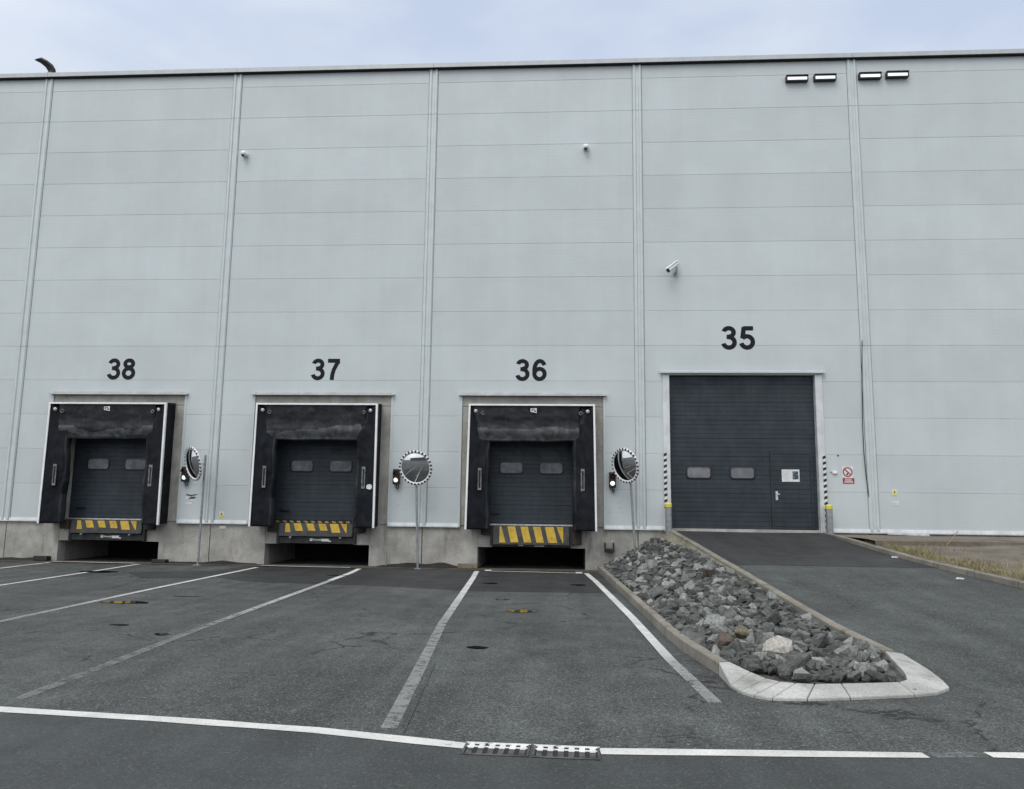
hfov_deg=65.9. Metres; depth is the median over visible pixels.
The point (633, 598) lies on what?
kerb stone
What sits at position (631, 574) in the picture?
rock
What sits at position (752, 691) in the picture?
kerb stone
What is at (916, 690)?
kerb stone
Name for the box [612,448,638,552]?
traffic mirror
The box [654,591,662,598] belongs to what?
rock
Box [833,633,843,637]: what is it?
rock
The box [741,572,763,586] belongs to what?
kerb stone
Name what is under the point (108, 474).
sectional door
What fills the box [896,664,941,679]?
kerb stone
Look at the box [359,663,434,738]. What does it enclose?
asphalt repair
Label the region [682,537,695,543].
kerb stone
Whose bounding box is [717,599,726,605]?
rock
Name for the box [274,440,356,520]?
sectional door
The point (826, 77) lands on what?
flood light
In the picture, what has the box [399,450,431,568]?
traffic mirror
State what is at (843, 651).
rock
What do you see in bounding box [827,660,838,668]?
rock
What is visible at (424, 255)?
warehouse
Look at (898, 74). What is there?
flood light
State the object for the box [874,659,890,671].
rock
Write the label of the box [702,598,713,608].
rock
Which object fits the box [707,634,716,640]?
rock
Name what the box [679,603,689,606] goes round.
rock
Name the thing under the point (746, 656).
rock
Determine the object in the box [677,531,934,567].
fresh asphalt
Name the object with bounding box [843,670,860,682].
rock
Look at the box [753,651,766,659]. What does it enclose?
rock
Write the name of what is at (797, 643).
rock
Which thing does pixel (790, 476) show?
door notice
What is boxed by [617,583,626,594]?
kerb stone
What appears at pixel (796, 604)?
kerb stone
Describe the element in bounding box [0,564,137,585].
bay line
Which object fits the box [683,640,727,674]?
kerb stone
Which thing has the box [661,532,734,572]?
kerb haunch
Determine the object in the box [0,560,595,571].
wall ledge
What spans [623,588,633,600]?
kerb stone
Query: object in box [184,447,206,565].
traffic mirror
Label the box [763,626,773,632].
rock
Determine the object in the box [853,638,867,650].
rock
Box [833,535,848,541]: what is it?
kerb stone
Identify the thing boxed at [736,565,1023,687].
ramp
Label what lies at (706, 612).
rock
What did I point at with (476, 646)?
puddle
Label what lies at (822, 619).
kerb stone
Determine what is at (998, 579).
kerb stone
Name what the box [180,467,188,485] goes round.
dock signal
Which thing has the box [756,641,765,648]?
rock
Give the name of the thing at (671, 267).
bullet camera
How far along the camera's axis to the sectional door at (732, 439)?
21.60 m
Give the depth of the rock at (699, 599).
12.43 m
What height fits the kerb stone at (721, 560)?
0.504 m
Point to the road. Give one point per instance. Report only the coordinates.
(41, 751)
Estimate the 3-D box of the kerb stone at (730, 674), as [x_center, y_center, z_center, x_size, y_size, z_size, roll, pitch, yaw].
[2.216,2.914,7.793,0.234,0.426,0.558,0,-8,4]
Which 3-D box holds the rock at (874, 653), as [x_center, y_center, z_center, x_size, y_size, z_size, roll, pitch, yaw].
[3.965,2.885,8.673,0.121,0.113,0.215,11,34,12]
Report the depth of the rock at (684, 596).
12.83 m
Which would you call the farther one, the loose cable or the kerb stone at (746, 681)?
the loose cable
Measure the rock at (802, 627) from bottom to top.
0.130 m
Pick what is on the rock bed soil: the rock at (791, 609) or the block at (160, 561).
the rock at (791, 609)
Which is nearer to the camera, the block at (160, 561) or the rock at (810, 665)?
the rock at (810, 665)
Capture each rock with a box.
[624,564,631,570]
[626,571,635,577]
[630,584,638,590]
[636,545,644,550]
[641,592,648,599]
[647,560,657,568]
[651,604,662,610]
[653,576,662,579]
[653,580,660,586]
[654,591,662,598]
[655,586,662,592]
[661,581,672,584]
[664,610,673,614]
[666,583,678,591]
[673,599,685,605]
[674,589,681,597]
[676,558,684,562]
[679,592,688,600]
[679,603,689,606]
[679,607,687,613]
[680,570,689,583]
[682,627,694,631]
[683,581,695,588]
[686,572,697,577]
[686,612,700,624]
[687,589,696,595]
[689,608,697,613]
[693,563,703,569]
[694,597,702,603]
[695,618,703,625]
[699,554,709,560]
[702,568,714,578]
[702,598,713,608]
[702,607,712,616]
[703,614,719,623]
[704,585,713,590]
[706,564,715,570]
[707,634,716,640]
[708,595,721,601]
[709,616,726,631]
[711,580,721,584]
[711,644,720,656]
[713,631,734,645]
[715,585,725,595]
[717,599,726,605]
[717,605,727,612]
[720,626,731,633]
[723,608,736,618]
[725,579,734,586]
[726,618,739,623]
[726,639,743,653]
[727,595,736,602]
[734,614,743,621]
[734,626,749,638]
[738,588,749,596]
[740,655,754,660]
[742,617,755,626]
[746,631,754,641]
[747,624,757,631]
[748,581,756,587]
[748,603,756,608]
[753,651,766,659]
[755,592,764,597]
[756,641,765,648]
[757,632,773,638]
[758,611,766,616]
[762,635,792,655]
[763,608,781,625]
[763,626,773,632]
[765,590,779,599]
[769,658,784,666]
[770,602,778,607]
[775,627,789,636]
[775,654,785,662]
[777,664,791,680]
[785,650,811,667]
[787,607,797,612]
[790,665,797,675]
[791,629,809,635]
[793,641,807,645]
[793,644,803,651]
[793,667,809,675]
[794,631,808,640]
[798,624,808,631]
[800,613,812,621]
[805,659,815,671]
[810,633,828,647]
[811,657,825,663]
[812,650,824,656]
[817,624,826,630]
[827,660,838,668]
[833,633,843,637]
[834,645,857,657]
[837,666,852,670]
[843,635,853,645]
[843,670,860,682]
[847,660,858,669]
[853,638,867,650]
[857,651,870,661]
[857,662,876,677]
[868,644,882,656]
[868,648,879,656]
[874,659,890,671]
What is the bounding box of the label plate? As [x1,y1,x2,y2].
[219,524,225,528]
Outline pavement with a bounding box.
[841,535,1023,545]
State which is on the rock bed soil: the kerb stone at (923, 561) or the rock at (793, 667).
the rock at (793, 667)
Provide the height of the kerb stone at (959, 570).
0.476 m
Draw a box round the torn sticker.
[185,494,197,503]
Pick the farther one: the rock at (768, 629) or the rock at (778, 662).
the rock at (768, 629)
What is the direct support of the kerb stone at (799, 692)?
on the ground at (579, 669)
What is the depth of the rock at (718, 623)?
10.24 m
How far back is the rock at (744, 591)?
12.79 m
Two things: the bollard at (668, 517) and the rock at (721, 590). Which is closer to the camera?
the rock at (721, 590)
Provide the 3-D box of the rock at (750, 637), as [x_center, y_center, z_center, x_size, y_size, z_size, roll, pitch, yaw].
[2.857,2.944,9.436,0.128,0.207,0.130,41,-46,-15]
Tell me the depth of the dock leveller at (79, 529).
22.20 m
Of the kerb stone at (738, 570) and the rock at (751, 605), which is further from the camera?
the kerb stone at (738, 570)
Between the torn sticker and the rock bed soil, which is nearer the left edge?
the torn sticker
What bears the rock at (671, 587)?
on the rock bed soil
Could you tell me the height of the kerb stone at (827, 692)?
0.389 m
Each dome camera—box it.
[241,150,247,156]
[583,144,588,150]
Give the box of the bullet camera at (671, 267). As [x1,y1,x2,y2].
[664,260,678,276]
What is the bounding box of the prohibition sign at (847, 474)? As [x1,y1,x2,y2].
[842,466,854,483]
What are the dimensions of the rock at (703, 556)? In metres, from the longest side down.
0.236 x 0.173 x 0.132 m
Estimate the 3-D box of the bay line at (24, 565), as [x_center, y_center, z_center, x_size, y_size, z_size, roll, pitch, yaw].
[-12.746,4.031,17.622,0.151,0.001,8.665,1,-8,1]
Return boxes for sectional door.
[69,439,145,517]
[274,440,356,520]
[489,441,572,523]
[669,376,818,529]
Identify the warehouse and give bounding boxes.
[0,49,1023,570]
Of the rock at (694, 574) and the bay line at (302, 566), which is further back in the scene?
the bay line at (302, 566)
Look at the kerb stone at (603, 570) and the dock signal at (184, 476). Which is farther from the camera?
the dock signal at (184, 476)
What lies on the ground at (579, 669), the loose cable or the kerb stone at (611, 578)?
the kerb stone at (611, 578)
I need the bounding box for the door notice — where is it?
[782,469,799,481]
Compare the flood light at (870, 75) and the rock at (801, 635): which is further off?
the flood light at (870, 75)
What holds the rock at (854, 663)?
on the rock bed soil
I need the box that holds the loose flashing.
[887,533,929,535]
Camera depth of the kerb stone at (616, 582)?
16.83 m
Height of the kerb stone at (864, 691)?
0.386 m
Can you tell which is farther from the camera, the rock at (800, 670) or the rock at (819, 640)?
the rock at (819, 640)
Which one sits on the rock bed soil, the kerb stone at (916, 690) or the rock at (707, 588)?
the rock at (707, 588)
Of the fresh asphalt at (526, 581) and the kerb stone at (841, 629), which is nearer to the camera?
the kerb stone at (841, 629)
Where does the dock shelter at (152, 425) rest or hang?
attached to the warehouse
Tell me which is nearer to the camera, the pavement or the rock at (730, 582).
the rock at (730, 582)
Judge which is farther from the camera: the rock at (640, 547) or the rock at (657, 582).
the rock at (640, 547)
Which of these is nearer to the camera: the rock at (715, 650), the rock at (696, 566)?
the rock at (715, 650)
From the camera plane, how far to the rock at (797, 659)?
7.96 m
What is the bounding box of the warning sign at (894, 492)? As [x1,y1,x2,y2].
[892,489,896,495]
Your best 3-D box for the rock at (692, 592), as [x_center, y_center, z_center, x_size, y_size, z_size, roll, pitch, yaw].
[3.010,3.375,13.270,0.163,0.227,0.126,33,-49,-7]
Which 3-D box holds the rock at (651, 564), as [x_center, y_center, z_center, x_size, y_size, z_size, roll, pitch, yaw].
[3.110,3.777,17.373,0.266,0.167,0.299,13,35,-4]
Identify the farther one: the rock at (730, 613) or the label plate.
the label plate
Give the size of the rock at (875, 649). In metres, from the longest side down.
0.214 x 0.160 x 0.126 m
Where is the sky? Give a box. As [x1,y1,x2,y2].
[0,0,1023,73]
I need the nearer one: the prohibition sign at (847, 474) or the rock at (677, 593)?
the rock at (677, 593)
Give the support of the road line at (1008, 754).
on the road
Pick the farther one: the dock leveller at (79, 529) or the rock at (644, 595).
the dock leveller at (79, 529)
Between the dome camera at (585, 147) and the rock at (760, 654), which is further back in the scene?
the dome camera at (585, 147)
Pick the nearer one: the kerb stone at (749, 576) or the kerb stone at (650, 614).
the kerb stone at (650, 614)
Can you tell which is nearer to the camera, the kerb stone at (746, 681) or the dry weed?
the kerb stone at (746, 681)
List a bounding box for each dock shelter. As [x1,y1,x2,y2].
[37,402,175,524]
[248,403,381,527]
[464,404,596,530]
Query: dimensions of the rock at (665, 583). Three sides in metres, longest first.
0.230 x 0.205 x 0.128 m
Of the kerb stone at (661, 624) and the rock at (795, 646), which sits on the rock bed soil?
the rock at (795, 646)
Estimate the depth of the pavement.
18.06 m
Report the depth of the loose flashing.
20.74 m
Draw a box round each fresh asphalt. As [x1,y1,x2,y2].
[130,570,215,577]
[211,566,616,592]
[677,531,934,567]
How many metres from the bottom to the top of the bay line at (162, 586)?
0.001 m
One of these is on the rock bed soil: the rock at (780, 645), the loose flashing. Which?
the rock at (780, 645)
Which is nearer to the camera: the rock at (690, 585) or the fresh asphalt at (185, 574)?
the rock at (690, 585)
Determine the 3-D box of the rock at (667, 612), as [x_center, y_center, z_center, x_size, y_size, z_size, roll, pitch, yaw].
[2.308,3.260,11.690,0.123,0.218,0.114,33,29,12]
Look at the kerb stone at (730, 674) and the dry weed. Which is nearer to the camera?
the kerb stone at (730, 674)
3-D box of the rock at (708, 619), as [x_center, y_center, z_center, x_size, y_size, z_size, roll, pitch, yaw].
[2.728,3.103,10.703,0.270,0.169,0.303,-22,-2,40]
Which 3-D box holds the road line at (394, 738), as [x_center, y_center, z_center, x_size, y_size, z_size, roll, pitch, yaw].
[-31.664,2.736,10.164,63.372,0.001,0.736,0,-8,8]
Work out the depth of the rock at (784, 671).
7.56 m
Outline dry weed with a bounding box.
[939,531,957,546]
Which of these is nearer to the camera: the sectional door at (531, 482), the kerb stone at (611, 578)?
the kerb stone at (611, 578)
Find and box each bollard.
[665,503,671,534]
[825,504,833,533]
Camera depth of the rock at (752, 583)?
13.45 m
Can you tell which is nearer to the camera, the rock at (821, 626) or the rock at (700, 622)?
the rock at (821, 626)
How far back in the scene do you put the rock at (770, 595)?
12.30 m
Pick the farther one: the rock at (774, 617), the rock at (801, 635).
the rock at (774, 617)
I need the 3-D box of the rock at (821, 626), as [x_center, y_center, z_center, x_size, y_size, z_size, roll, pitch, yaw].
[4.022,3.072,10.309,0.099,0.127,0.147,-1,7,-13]
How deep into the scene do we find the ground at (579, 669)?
8.13 m
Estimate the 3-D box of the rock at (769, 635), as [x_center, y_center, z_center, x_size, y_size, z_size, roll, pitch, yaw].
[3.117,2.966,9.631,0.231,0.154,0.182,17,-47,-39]
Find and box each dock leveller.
[59,519,155,540]
[267,522,365,544]
[481,525,581,547]
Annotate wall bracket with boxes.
[604,542,613,551]
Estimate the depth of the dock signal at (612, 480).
21.41 m
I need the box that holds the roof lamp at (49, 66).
[34,57,55,72]
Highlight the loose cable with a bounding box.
[861,341,868,496]
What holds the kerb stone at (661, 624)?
on the ground at (579, 669)
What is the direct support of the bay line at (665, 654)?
on the ground at (579, 669)
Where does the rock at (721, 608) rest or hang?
on the rock bed soil
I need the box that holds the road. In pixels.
[0,712,1023,788]
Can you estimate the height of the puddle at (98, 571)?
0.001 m
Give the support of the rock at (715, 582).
on the rock bed soil
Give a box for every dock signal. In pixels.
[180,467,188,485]
[392,469,399,488]
[609,472,615,492]
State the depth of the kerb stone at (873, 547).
17.73 m
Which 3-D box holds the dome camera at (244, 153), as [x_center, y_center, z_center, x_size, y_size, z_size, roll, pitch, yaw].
[-7.986,-7.173,23.530,0.170,0.212,0.215,0,-8,4]
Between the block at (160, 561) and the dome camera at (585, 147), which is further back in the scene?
the dome camera at (585, 147)
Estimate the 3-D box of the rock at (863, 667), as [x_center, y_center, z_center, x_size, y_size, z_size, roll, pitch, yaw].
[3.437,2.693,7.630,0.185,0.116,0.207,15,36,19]
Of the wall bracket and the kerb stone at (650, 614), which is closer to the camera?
the kerb stone at (650, 614)
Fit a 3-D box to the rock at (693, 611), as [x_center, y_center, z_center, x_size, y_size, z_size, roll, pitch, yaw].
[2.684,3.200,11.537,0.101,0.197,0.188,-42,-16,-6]
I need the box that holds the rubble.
[603,537,896,682]
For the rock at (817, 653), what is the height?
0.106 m
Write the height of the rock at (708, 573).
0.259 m
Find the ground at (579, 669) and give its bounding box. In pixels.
[0,555,1023,756]
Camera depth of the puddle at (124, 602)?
13.27 m
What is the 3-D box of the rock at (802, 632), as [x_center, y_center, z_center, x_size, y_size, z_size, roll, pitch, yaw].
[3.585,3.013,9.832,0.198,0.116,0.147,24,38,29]
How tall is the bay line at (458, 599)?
0.001 m
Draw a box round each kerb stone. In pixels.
[601,568,608,575]
[604,572,611,579]
[608,575,616,584]
[613,579,620,588]
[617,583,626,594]
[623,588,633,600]
[629,594,640,607]
[636,600,650,615]
[645,607,659,624]
[654,616,672,636]
[666,627,690,650]
[674,533,686,538]
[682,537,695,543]
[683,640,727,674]
[691,543,705,550]
[702,549,717,557]
[713,556,730,565]
[719,662,749,686]
[726,563,746,575]
[731,672,764,692]
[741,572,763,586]
[741,679,778,697]
[755,682,793,700]
[758,582,784,594]
[773,683,813,700]
[778,594,806,612]
[801,607,835,626]
[808,684,849,700]
[828,623,895,656]
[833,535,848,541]
[842,682,914,699]
[847,538,867,546]
[864,543,886,552]
[883,549,911,559]
[885,651,926,669]
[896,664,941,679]
[900,680,936,696]
[903,670,948,686]
[906,676,948,694]
[908,556,939,567]
[938,563,976,576]
[974,571,1021,586]
[1019,581,1023,588]
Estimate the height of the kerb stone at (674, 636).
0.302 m
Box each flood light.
[785,74,808,82]
[813,73,836,81]
[858,71,881,79]
[885,70,908,78]
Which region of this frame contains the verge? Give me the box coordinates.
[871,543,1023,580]
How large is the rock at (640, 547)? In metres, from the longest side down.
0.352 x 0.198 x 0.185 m
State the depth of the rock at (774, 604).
11.85 m
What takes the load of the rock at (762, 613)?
on the rock bed soil
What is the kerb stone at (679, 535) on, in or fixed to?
on the ramp
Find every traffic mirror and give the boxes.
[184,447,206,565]
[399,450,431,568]
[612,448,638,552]
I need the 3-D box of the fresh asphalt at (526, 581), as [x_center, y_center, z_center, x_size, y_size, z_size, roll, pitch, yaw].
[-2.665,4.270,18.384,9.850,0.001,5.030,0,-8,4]
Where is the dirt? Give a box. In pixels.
[0,557,457,567]
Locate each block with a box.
[33,556,50,560]
[151,559,168,562]
[458,563,477,568]
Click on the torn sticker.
(191, 498)
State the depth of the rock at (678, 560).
16.96 m
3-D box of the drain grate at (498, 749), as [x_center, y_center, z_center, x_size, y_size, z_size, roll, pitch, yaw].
[-0.108,2.474,5.505,0.465,0.011,0.280,0,-8,5]
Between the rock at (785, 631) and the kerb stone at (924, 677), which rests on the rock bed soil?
the rock at (785, 631)
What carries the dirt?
on the wall ledge
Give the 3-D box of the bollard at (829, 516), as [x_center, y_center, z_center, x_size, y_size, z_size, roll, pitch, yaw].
[8.365,3.401,20.797,0.185,1.000,0.185,0,-8,4]
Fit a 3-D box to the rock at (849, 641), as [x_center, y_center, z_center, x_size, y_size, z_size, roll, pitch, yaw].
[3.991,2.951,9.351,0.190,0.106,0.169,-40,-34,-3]
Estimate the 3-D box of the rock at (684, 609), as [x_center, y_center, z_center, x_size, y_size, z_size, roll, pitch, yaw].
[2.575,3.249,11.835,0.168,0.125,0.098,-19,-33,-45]
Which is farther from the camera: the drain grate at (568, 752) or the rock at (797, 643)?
the rock at (797, 643)
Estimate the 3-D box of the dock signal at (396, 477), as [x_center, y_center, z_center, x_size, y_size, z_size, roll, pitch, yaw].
[-3.207,2.342,21.847,0.180,0.557,0.250,0,-8,4]
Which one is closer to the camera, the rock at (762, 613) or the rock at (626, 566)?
the rock at (762, 613)
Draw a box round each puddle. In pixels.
[80,571,117,571]
[101,601,148,602]
[466,646,485,647]
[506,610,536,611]
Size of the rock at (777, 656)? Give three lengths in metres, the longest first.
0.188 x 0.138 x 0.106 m
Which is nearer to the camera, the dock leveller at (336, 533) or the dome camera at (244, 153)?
the dock leveller at (336, 533)
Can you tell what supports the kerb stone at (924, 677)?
on the ground at (579, 669)
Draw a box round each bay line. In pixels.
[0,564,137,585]
[3,562,50,567]
[79,567,257,603]
[210,571,355,624]
[261,565,349,567]
[329,569,359,579]
[447,571,478,611]
[584,573,679,663]
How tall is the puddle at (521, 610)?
0.001 m
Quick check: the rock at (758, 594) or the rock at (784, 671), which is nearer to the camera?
the rock at (784, 671)
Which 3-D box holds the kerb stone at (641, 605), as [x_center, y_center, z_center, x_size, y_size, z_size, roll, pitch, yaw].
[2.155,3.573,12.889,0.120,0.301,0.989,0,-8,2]
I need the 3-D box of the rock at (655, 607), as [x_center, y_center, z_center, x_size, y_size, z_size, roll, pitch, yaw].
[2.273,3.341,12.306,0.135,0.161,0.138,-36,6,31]
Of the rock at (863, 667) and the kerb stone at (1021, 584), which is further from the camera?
the kerb stone at (1021, 584)
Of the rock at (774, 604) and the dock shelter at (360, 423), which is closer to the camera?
the rock at (774, 604)
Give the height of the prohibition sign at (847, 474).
0.460 m
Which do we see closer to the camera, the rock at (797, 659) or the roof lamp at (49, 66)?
the rock at (797, 659)
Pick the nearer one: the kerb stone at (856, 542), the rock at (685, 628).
the rock at (685, 628)
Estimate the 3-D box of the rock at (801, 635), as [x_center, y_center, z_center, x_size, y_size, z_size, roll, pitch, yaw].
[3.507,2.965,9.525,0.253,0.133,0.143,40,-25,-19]
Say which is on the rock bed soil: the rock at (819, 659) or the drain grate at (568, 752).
the rock at (819, 659)
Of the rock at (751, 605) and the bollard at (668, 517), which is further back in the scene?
the bollard at (668, 517)
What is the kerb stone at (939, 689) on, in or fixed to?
on the ground at (579, 669)
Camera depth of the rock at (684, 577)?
14.78 m
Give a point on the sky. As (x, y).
(72, 35)
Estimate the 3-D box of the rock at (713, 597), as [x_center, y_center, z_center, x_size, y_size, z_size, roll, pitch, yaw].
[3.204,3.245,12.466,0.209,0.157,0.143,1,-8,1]
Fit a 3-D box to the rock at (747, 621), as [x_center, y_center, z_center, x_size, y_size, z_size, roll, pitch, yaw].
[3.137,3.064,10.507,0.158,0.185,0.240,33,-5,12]
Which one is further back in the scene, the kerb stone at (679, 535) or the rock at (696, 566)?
the kerb stone at (679, 535)
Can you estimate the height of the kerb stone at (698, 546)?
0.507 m
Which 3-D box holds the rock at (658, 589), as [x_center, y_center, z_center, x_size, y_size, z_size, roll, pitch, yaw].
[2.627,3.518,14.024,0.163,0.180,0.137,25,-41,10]
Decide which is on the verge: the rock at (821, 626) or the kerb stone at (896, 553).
the kerb stone at (896, 553)
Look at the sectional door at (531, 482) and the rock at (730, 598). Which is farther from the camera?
the sectional door at (531, 482)
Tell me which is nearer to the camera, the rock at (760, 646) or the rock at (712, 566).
the rock at (760, 646)
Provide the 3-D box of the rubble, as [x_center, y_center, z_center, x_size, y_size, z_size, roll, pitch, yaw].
[3.238,3.293,14.356,2.116,0.908,14.014,1,-8,1]
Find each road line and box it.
[0,706,468,747]
[600,748,929,757]
[985,752,1023,757]
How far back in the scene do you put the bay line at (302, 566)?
21.07 m
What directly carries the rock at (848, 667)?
on the rock bed soil
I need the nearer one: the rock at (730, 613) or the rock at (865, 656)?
the rock at (865, 656)
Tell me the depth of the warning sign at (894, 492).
21.05 m
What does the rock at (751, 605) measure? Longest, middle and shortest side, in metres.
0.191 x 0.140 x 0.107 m
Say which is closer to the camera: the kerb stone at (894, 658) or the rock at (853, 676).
the rock at (853, 676)
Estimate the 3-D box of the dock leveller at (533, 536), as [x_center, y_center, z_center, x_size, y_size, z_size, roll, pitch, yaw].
[0.529,3.879,21.588,2.736,0.560,0.437,0,-8,4]
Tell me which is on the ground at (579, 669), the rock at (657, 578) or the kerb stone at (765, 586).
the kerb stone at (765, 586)
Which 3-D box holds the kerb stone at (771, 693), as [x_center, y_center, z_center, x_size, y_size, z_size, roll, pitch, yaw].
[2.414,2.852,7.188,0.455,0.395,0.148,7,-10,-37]
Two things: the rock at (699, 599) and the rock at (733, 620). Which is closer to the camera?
the rock at (733, 620)
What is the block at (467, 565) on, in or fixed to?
on the wall ledge
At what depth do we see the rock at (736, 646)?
8.71 m
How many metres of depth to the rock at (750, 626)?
10.19 m
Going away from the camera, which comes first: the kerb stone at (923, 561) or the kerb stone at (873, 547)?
the kerb stone at (923, 561)
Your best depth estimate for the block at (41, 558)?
22.06 m
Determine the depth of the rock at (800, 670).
7.56 m
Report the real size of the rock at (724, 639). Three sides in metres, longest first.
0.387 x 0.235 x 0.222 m
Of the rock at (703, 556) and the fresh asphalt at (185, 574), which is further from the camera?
the fresh asphalt at (185, 574)
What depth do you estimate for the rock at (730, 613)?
11.10 m
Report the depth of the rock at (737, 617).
10.82 m
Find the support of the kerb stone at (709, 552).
on the ramp
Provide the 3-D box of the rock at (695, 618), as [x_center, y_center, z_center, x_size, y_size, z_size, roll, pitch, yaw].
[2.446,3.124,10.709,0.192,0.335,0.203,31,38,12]
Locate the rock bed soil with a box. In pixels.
[658,542,907,688]
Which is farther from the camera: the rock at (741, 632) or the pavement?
the pavement
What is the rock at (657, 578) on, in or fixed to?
on the rock bed soil
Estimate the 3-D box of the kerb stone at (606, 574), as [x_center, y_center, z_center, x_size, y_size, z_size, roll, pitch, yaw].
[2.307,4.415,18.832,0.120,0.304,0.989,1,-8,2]
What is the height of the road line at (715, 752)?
0.001 m
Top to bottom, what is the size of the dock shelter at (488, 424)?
3.441 m
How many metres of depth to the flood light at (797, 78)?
22.73 m
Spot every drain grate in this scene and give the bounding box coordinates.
[460,741,530,756]
[531,744,599,759]
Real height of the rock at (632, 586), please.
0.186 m
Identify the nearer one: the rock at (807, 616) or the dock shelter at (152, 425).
the rock at (807, 616)
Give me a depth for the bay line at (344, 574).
19.04 m
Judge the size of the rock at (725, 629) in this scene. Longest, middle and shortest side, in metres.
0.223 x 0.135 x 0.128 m
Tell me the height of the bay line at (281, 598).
0.001 m

